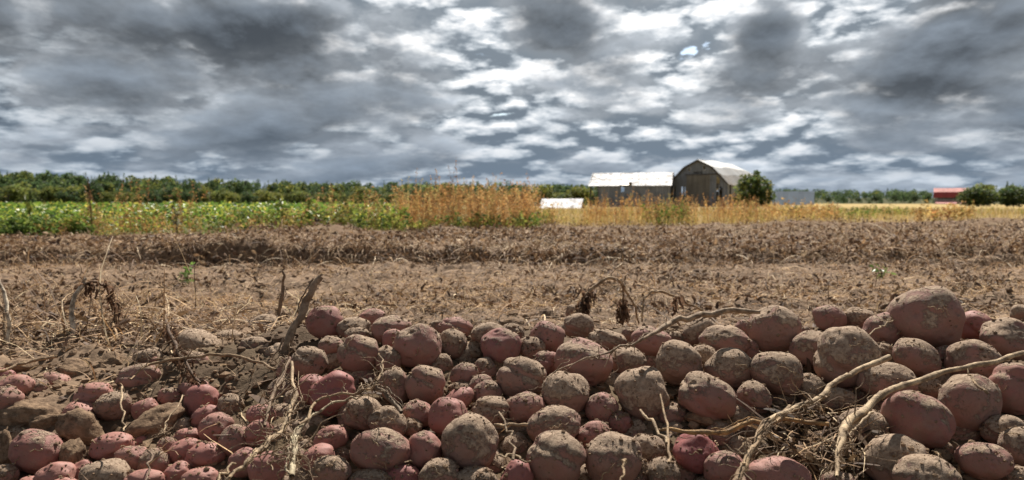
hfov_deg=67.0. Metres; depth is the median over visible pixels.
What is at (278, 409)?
potato
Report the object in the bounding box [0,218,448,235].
edge grass
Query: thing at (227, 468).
straw
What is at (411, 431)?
potato
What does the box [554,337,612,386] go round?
potato
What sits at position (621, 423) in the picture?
potato
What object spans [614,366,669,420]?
potato
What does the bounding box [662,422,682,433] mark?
potato
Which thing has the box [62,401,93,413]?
potato
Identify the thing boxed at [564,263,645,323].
withered plant
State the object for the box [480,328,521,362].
potato
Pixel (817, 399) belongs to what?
dead vine
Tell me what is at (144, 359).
potato
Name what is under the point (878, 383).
potato
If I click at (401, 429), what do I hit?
potato
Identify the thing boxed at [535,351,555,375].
potato
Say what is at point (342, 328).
potato
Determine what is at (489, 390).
potato
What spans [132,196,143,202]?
deciduous tree
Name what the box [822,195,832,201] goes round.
deciduous tree
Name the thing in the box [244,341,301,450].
dead vine
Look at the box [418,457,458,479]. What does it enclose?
potato
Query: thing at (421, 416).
potato
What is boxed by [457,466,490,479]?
potato
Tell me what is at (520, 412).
potato
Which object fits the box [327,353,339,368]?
potato
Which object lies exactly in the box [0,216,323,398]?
dead vine tangle
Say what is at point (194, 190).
deciduous tree
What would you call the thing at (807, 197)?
metal building
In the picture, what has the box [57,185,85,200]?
deciduous tree
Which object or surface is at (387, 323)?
potato
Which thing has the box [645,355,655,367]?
potato
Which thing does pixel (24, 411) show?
soil clod
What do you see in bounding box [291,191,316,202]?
deciduous tree
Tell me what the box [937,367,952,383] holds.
potato
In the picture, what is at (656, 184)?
long shed
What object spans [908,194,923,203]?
deciduous tree
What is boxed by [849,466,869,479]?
potato
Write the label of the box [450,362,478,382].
potato
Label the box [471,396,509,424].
potato
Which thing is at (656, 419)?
potato
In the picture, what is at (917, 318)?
potato
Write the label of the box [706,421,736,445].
potato
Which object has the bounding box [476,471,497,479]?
potato
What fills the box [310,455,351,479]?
potato
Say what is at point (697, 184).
barn door
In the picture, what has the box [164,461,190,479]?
potato
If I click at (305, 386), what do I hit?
potato
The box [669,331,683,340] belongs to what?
potato
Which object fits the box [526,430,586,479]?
potato
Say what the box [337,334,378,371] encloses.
potato
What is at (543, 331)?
potato
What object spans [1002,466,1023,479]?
potato
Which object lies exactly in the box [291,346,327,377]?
potato
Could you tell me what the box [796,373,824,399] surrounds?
potato
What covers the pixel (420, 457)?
potato
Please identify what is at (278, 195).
deciduous tree
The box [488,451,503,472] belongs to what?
potato
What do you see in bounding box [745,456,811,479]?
potato
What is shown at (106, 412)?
potato
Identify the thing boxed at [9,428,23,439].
potato
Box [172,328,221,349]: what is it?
potato
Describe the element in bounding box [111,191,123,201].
deciduous tree
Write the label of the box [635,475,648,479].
potato
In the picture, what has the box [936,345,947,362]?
potato
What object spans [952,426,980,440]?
potato
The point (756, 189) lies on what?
bush
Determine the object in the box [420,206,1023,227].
golden grass
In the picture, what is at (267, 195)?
deciduous tree
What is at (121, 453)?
potato
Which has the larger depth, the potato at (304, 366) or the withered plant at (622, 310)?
the withered plant at (622, 310)
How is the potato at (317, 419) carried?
on the ground at (244, 382)
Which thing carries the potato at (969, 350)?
on the ground at (244, 382)
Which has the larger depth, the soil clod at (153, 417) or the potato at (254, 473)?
the soil clod at (153, 417)
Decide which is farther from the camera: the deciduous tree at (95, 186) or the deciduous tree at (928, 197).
the deciduous tree at (928, 197)
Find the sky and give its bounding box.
[0,0,1023,197]
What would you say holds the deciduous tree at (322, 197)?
on the ground at (244, 382)
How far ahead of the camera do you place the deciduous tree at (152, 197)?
256.46 m
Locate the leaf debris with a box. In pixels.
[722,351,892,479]
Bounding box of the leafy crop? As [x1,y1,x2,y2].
[0,199,418,235]
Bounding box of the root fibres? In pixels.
[12,301,1020,479]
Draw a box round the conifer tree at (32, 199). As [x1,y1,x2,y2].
[24,189,35,203]
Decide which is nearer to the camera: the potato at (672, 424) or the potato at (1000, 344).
the potato at (672, 424)
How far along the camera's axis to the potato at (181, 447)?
1.11 m
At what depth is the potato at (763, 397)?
1.16 m
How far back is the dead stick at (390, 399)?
1.09 m
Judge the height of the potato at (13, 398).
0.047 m
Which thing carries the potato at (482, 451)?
on the ground at (244, 382)
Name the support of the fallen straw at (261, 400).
on the ground at (244, 382)
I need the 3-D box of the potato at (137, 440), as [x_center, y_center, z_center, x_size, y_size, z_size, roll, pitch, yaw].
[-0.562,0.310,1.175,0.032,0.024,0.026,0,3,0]
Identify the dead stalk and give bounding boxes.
[658,407,828,439]
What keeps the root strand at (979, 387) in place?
attached to the dead vine at (848, 423)
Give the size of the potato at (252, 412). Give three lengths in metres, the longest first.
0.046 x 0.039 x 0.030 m
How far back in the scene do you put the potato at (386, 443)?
1.00 m
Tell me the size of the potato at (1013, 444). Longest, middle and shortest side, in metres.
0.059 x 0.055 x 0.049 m
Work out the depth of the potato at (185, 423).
1.21 m
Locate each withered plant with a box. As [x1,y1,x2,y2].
[142,319,208,385]
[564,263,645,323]
[614,285,631,325]
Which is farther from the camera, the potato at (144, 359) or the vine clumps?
the vine clumps
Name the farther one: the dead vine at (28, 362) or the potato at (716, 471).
the dead vine at (28, 362)
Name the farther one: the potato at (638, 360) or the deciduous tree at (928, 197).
the deciduous tree at (928, 197)
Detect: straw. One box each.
[10,310,985,479]
[218,462,235,479]
[494,423,527,427]
[639,409,667,443]
[659,394,671,463]
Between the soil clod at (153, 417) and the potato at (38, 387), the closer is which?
the soil clod at (153, 417)
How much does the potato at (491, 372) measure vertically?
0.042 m
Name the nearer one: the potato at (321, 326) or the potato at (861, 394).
the potato at (861, 394)
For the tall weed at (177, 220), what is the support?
on the ground at (244, 382)
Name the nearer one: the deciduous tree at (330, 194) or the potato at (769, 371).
the potato at (769, 371)
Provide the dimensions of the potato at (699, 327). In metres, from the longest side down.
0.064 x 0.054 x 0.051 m
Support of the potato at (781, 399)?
on the ground at (244, 382)
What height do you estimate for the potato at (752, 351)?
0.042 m
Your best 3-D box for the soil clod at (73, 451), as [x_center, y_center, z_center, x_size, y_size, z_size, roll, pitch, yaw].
[-0.631,0.312,1.115,0.038,0.050,0.038,-20,2,1]
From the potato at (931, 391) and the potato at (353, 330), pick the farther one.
the potato at (353, 330)
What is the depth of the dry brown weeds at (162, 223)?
9.08 m
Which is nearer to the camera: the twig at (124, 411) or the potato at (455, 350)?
the twig at (124, 411)
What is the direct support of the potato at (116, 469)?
on the ground at (244, 382)
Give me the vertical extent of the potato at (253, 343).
0.035 m
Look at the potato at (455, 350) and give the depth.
1.34 m
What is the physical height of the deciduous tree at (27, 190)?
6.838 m
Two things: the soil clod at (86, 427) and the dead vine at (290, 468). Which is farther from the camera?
the soil clod at (86, 427)
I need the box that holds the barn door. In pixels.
[685,173,720,206]
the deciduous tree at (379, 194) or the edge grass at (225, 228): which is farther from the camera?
the deciduous tree at (379, 194)
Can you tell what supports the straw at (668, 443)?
on the ground at (244, 382)
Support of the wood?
on the ground at (244, 382)
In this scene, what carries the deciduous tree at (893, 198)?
on the ground at (244, 382)
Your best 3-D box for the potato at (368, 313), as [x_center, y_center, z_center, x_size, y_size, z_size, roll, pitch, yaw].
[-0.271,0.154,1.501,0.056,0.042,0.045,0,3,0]
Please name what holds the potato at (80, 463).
on the ground at (244, 382)
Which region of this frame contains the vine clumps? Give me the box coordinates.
[0,245,1023,346]
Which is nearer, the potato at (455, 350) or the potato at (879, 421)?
the potato at (879, 421)
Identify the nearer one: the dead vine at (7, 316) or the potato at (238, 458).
the potato at (238, 458)
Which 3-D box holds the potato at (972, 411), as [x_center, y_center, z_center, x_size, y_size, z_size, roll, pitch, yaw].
[0.674,0.240,1.141,0.086,0.089,0.080,25,2,-1]
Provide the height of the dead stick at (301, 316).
0.218 m
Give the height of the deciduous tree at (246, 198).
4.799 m
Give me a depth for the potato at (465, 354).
1.35 m
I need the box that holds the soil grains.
[0,286,1023,479]
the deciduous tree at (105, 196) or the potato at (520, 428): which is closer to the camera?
the potato at (520, 428)
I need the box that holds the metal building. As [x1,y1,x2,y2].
[770,191,814,204]
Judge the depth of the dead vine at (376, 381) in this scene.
1.06 m
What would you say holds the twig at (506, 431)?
on the ground at (244, 382)
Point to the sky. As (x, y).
(831, 95)
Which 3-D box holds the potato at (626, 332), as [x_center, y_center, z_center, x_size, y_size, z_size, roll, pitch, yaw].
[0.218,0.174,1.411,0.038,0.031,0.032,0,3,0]
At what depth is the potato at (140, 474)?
1.04 m
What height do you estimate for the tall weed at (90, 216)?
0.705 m
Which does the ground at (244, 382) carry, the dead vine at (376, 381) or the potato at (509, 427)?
the potato at (509, 427)
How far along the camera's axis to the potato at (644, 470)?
1.01 m
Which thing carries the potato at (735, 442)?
on the ground at (244, 382)
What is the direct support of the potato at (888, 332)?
on the ground at (244, 382)
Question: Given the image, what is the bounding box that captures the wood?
[0,170,1019,204]
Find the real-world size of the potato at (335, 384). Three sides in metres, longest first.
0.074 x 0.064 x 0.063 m
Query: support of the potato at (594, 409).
on the ground at (244, 382)
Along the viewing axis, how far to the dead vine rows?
5.67 m
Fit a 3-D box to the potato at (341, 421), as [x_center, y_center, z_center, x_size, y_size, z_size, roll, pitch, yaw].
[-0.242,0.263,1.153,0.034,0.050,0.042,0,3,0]
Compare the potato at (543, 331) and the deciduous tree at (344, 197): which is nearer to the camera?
the potato at (543, 331)
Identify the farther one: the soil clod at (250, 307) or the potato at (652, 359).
the soil clod at (250, 307)
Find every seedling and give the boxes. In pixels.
[178,262,194,284]
[869,263,896,278]
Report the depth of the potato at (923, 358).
1.26 m
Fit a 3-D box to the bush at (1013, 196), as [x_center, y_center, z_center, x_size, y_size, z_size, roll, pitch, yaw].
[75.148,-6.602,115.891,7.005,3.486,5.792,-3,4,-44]
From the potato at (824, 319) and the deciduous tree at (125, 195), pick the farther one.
the deciduous tree at (125, 195)
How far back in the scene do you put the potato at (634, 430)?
1.12 m
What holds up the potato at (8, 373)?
on the ground at (244, 382)
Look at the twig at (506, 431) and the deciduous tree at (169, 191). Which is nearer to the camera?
the twig at (506, 431)
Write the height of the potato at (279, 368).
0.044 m
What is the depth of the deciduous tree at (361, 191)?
254.62 m
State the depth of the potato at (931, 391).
1.22 m
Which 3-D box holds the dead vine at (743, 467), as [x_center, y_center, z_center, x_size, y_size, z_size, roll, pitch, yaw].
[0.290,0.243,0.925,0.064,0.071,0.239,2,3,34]
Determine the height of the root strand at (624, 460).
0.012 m
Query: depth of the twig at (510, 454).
0.91 m
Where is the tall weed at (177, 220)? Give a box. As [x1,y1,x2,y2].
[169,196,183,233]
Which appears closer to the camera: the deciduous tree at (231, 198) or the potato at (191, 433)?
the potato at (191, 433)
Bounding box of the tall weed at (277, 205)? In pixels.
[274,195,290,227]
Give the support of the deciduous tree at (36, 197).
on the ground at (244, 382)
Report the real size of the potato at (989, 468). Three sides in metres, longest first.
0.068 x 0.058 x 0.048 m
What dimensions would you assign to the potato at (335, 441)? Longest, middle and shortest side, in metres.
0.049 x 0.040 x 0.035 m
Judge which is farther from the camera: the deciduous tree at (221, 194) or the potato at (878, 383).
the deciduous tree at (221, 194)
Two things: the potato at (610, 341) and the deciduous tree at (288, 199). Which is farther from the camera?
the deciduous tree at (288, 199)
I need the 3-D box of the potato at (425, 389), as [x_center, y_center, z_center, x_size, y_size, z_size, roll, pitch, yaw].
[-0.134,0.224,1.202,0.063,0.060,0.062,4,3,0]
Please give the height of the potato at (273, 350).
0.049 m
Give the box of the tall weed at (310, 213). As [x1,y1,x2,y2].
[305,195,316,224]
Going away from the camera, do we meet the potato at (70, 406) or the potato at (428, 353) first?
the potato at (70, 406)
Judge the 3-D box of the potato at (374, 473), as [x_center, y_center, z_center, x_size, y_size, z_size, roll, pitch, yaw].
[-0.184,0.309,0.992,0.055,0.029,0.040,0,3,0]
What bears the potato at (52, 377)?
on the ground at (244, 382)
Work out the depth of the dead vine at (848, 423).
0.98 m
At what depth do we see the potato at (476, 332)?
1.37 m
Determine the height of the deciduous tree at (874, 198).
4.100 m
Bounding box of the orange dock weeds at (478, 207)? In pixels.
[383,158,976,227]
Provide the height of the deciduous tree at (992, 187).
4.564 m
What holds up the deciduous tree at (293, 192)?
on the ground at (244, 382)
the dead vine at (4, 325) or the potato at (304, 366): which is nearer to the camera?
the potato at (304, 366)
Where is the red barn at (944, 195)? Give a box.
[933,188,968,203]
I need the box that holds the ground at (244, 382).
[0,186,1023,479]
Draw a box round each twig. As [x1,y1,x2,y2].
[119,386,126,431]
[145,450,153,479]
[485,410,516,460]
[496,453,530,462]
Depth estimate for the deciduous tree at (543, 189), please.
248.18 m
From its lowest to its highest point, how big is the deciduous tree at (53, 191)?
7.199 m
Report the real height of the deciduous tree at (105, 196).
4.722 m
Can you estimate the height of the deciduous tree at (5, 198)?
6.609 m
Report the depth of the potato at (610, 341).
1.35 m
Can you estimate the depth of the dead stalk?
1.01 m
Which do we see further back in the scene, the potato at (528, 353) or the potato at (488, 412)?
the potato at (528, 353)
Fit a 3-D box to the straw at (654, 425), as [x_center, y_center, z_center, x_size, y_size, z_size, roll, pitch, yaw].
[0.178,0.232,0.967,0.007,0.018,0.094,0,3,-10]
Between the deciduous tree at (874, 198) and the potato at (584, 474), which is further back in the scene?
the deciduous tree at (874, 198)
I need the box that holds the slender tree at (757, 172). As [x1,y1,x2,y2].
[748,170,762,184]
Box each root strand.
[147,395,182,442]
[619,458,626,479]
[870,321,892,333]
[967,368,988,393]
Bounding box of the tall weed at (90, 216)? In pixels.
[83,177,91,223]
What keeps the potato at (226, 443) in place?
on the ground at (244, 382)
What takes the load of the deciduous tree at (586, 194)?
on the ground at (244, 382)
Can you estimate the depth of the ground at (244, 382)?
4.14 m
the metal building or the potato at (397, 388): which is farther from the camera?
the metal building
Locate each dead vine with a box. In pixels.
[0,279,32,342]
[0,299,6,342]
[0,355,57,371]
[69,260,102,337]
[73,279,125,333]
[118,349,275,391]
[196,299,249,313]
[216,361,337,479]
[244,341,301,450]
[245,395,361,479]
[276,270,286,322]
[298,353,395,424]
[528,307,760,390]
[634,284,704,321]
[719,404,803,479]
[763,354,891,431]
[798,350,1023,479]
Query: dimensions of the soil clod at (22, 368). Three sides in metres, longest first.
0.072 x 0.051 x 0.032 m
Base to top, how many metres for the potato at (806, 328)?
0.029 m
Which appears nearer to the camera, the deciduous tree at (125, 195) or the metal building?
the metal building
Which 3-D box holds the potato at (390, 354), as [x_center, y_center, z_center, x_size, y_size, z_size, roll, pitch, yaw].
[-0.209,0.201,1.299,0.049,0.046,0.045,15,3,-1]
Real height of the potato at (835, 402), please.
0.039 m
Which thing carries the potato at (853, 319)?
on the ground at (244, 382)
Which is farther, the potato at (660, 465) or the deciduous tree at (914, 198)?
the deciduous tree at (914, 198)
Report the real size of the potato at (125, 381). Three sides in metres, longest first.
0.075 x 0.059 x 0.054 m
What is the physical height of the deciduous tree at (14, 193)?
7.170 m
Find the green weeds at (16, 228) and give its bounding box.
[0,198,912,236]
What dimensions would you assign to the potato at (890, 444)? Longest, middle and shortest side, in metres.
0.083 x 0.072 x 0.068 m
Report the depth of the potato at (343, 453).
1.06 m
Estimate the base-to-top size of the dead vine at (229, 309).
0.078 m
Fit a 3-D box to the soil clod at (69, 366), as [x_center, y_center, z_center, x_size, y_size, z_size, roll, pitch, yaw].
[-0.786,0.238,1.397,0.070,0.047,0.056,2,3,31]
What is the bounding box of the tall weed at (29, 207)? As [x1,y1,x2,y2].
[18,195,36,232]
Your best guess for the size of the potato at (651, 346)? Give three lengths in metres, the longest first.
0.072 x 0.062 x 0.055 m
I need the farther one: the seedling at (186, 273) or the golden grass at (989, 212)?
the golden grass at (989, 212)
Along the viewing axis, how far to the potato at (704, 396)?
1.12 m
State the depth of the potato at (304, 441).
1.08 m
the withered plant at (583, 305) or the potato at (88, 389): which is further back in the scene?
the withered plant at (583, 305)
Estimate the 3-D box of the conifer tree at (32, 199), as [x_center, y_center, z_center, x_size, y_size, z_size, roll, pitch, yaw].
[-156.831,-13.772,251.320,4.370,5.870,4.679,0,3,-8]
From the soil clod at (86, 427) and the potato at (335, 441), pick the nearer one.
the potato at (335, 441)
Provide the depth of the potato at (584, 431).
1.08 m
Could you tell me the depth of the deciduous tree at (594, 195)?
333.19 m
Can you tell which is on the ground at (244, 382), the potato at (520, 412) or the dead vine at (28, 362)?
the dead vine at (28, 362)
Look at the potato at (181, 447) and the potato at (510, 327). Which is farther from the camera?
the potato at (510, 327)
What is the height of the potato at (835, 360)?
0.104 m
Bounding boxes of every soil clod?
[0,399,61,425]
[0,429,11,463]
[4,358,40,373]
[28,414,57,429]
[54,408,105,445]
[55,358,91,377]
[58,437,90,463]
[98,351,129,364]
[124,402,185,437]
[244,306,264,311]
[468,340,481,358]
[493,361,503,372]
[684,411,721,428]
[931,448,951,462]
[949,455,957,464]
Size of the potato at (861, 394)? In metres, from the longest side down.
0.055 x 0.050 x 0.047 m
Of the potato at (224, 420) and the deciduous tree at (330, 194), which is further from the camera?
the deciduous tree at (330, 194)
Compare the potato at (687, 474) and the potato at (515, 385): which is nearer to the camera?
the potato at (687, 474)
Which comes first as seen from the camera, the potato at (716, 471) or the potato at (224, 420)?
the potato at (716, 471)
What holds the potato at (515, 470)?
on the ground at (244, 382)
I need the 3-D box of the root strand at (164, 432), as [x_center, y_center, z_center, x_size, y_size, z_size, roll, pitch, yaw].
[-0.470,0.251,1.081,0.038,0.038,0.133,0,3,0]
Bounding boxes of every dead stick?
[271,275,322,359]
[368,378,405,413]
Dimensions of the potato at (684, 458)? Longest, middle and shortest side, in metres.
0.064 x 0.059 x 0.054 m
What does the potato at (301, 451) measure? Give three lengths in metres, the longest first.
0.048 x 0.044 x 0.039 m
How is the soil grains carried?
on the ground at (244, 382)
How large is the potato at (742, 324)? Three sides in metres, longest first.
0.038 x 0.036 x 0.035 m
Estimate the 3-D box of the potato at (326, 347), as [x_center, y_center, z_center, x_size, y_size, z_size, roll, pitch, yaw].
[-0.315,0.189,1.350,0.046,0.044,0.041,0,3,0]
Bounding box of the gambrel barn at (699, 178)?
[669,159,766,206]
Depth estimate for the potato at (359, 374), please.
1.28 m
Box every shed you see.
[540,199,584,207]
[588,172,675,206]
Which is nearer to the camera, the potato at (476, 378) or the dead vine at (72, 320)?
the potato at (476, 378)
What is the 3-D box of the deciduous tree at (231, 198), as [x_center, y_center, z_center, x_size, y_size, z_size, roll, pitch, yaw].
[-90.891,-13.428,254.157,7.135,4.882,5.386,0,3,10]
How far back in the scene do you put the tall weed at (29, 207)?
8.69 m
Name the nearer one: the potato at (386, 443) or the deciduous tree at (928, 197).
the potato at (386, 443)
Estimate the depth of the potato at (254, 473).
1.00 m
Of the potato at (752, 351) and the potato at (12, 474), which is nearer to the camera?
the potato at (12, 474)
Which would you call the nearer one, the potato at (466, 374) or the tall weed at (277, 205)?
the potato at (466, 374)
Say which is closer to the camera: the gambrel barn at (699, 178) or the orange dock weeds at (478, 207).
the orange dock weeds at (478, 207)
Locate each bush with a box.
[731,173,776,206]
[953,186,998,206]
[989,184,1023,206]
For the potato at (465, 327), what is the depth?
1.42 m
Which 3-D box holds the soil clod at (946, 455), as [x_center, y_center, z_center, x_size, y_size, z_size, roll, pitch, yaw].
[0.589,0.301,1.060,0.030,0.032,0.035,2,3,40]
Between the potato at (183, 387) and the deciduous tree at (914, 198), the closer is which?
the potato at (183, 387)
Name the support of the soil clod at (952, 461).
on the ground at (244, 382)
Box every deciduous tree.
[0,184,31,201]
[0,188,13,201]
[6,181,35,202]
[7,186,36,201]
[28,193,43,202]
[32,185,65,201]
[38,187,59,201]
[54,189,80,201]
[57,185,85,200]
[73,179,103,202]
[97,192,119,202]
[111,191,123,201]
[119,191,133,202]
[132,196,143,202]
[139,188,165,201]
[154,188,177,201]
[166,187,184,202]
[179,189,198,201]
[185,187,206,201]
[194,187,219,201]
[209,187,230,199]
[223,192,243,202]
[239,192,258,202]
[248,189,276,201]
[268,192,284,201]
[283,191,308,202]
[284,193,295,202]
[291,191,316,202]
[314,195,327,201]
[323,191,339,201]
[334,194,350,202]
[349,185,373,200]
[374,191,387,201]
[376,193,398,202]
[407,186,423,202]
[435,183,456,201]
[525,183,557,204]
[563,186,593,199]
[564,190,584,198]
[592,190,597,202]
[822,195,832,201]
[840,194,847,201]
[870,194,882,203]
[889,193,900,201]
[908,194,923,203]
[924,193,931,200]
[973,183,997,205]
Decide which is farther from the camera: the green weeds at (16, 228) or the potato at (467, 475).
the green weeds at (16, 228)
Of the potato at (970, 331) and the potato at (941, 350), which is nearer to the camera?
the potato at (941, 350)
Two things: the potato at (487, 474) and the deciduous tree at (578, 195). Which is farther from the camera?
the deciduous tree at (578, 195)
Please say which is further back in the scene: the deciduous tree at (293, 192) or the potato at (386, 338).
the deciduous tree at (293, 192)
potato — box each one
[0,368,15,375]
[0,374,35,393]
[0,386,24,409]
[0,464,19,479]
[8,429,62,473]
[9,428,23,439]
[20,476,34,479]
[33,378,49,391]
[34,461,76,479]
[43,372,70,384]
[55,477,76,479]
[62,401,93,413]
[73,382,112,402]
[74,459,91,479]
[78,458,130,479]
[88,432,134,459]
[93,391,131,420]
[114,446,146,469]
[115,363,160,386]
[124,469,165,479]
[131,397,158,419]
[132,347,162,363]
[135,436,146,445]
[137,448,169,471]
[156,437,175,451]
[157,387,181,404]
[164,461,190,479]
[167,438,197,463]
[171,417,191,431]
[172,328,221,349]
[173,428,199,440]
[177,378,208,394]
[180,467,217,479]
[183,351,208,363]
[184,384,219,416]
[184,442,225,467]
[191,404,217,427]
[198,412,233,441]
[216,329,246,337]
[217,393,243,415]
[218,424,246,456]
[228,447,252,477]
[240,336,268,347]
[244,420,273,446]
[245,404,276,422]
[247,451,286,479]
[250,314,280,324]
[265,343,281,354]
[267,376,296,394]
[271,403,292,417]
[271,423,292,441]
[276,356,296,379]
[283,389,310,410]
[284,443,303,457]
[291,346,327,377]
[292,419,302,427]
[294,467,311,479]
[297,374,322,404]
[298,439,311,447]
[299,412,330,425]
[300,443,334,471]
[305,306,343,338]
[309,370,355,416]
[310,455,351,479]
[313,425,347,449]
[318,336,342,354]
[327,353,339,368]
[334,446,350,462]
[336,317,370,337]
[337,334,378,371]
[338,402,347,428]
[343,370,375,383]
[343,396,381,430]
[344,327,369,337]
[348,469,388,479]
[350,427,410,470]
[359,308,384,329]
[367,405,406,434]
[371,315,411,342]
[375,345,401,372]
[379,367,407,404]
[382,329,399,346]
[385,464,419,479]
[392,323,441,366]
[402,400,429,427]
[405,365,445,403]
[405,418,421,435]
[408,430,441,470]
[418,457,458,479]
[428,397,467,434]
[429,319,442,331]
[430,354,452,371]
[437,316,472,336]
[440,329,466,358]
[441,413,498,469]
[446,387,473,407]
[448,381,468,391]
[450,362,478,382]
[455,342,481,361]
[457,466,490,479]
[468,374,491,388]
[471,322,502,343]
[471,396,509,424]
[473,380,501,402]
[475,357,495,376]
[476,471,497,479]
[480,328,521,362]
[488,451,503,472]
[495,416,513,430]
[496,357,546,396]
[500,431,528,453]
[500,459,533,479]
[503,323,524,338]
[507,391,544,422]
[514,422,526,430]
[520,337,545,358]
[526,405,580,440]
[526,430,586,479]
[530,320,564,351]
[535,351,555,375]
[541,371,589,411]
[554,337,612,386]
[562,313,593,337]
[565,304,578,316]
[575,421,609,446]
[579,464,591,479]
[585,392,618,422]
[585,431,641,479]
[588,329,626,350]
[604,372,619,385]
[608,411,631,433]
[611,347,646,373]
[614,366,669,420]
[622,327,635,343]
[624,419,646,436]
[631,325,671,355]
[633,434,665,462]
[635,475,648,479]
[638,460,648,478]
[642,416,659,423]
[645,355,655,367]
[648,457,680,479]
[656,340,702,385]
[657,401,687,422]
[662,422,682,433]
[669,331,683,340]
[673,434,718,473]
[674,461,697,479]
[678,371,735,419]
[682,317,715,344]
[694,345,714,371]
[698,325,750,351]
[703,450,742,479]
[704,347,751,388]
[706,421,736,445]
[721,404,753,426]
[727,436,751,452]
[735,319,748,335]
[736,380,771,414]
[742,415,772,429]
[745,339,758,358]
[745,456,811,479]
[746,305,801,351]
[749,351,803,395]
[771,394,795,402]
[789,330,821,367]
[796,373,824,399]
[802,326,810,331]
[812,304,846,330]
[813,326,880,388]
[819,471,853,479]
[820,387,858,408]
[837,407,889,444]
[845,307,873,327]
[846,387,869,399]
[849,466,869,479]
[856,362,917,399]
[861,434,927,479]
[862,312,900,345]
[879,342,892,354]
[880,390,955,448]
[886,285,965,348]
[890,454,962,479]
[892,338,941,376]
[918,378,941,397]
[928,442,953,453]
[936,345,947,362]
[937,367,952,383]
[938,374,1002,430]
[944,339,1001,377]
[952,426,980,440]
[953,442,1013,479]
[961,311,990,339]
[979,317,1023,359]
[980,415,1023,444]
[988,363,1023,415]
[997,426,1023,466]
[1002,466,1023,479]
[1009,304,1023,320]
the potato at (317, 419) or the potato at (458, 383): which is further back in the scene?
the potato at (458, 383)
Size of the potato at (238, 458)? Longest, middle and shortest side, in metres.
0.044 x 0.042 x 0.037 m
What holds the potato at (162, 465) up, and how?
on the ground at (244, 382)
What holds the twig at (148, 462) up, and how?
on the ground at (244, 382)
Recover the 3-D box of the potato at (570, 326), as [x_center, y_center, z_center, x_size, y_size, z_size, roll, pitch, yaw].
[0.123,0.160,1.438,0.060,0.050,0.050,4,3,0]
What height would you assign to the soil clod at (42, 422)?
0.037 m
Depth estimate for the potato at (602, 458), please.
0.99 m
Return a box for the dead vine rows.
[0,212,1023,272]
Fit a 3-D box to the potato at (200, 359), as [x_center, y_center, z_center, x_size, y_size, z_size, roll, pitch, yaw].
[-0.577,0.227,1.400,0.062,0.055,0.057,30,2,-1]
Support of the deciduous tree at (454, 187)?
on the ground at (244, 382)
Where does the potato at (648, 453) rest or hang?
on the ground at (244, 382)
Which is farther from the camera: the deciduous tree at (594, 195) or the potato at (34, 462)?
the deciduous tree at (594, 195)
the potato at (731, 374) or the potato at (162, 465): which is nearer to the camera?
the potato at (162, 465)
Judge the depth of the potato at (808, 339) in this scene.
1.29 m
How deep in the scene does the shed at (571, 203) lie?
100.69 m
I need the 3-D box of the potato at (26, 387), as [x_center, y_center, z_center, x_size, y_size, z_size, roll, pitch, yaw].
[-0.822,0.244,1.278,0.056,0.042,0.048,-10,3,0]
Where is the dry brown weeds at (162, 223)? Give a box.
[34,172,400,235]
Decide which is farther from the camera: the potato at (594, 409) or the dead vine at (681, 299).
the dead vine at (681, 299)
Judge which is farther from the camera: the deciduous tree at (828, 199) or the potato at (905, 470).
the deciduous tree at (828, 199)
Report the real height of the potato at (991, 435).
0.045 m
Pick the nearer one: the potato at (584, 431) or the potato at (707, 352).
the potato at (584, 431)
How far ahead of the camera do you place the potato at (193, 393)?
1.24 m
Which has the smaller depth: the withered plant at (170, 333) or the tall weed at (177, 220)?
the withered plant at (170, 333)
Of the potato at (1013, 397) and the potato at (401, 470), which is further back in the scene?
the potato at (1013, 397)
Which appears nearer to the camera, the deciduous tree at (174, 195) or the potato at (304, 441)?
the potato at (304, 441)
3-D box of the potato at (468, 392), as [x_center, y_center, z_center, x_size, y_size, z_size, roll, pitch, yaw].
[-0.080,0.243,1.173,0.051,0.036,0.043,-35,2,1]
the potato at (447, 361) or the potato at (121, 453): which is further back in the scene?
the potato at (447, 361)
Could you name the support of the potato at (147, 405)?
on the ground at (244, 382)
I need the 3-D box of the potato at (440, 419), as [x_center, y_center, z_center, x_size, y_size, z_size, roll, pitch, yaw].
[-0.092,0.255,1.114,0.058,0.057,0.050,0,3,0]
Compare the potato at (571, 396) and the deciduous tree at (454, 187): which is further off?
the deciduous tree at (454, 187)
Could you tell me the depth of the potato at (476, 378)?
1.22 m
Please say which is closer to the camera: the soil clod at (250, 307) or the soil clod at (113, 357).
the soil clod at (113, 357)
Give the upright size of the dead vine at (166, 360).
0.069 m
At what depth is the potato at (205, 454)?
1.08 m
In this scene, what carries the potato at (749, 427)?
on the ground at (244, 382)
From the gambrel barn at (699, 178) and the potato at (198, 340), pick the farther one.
the gambrel barn at (699, 178)

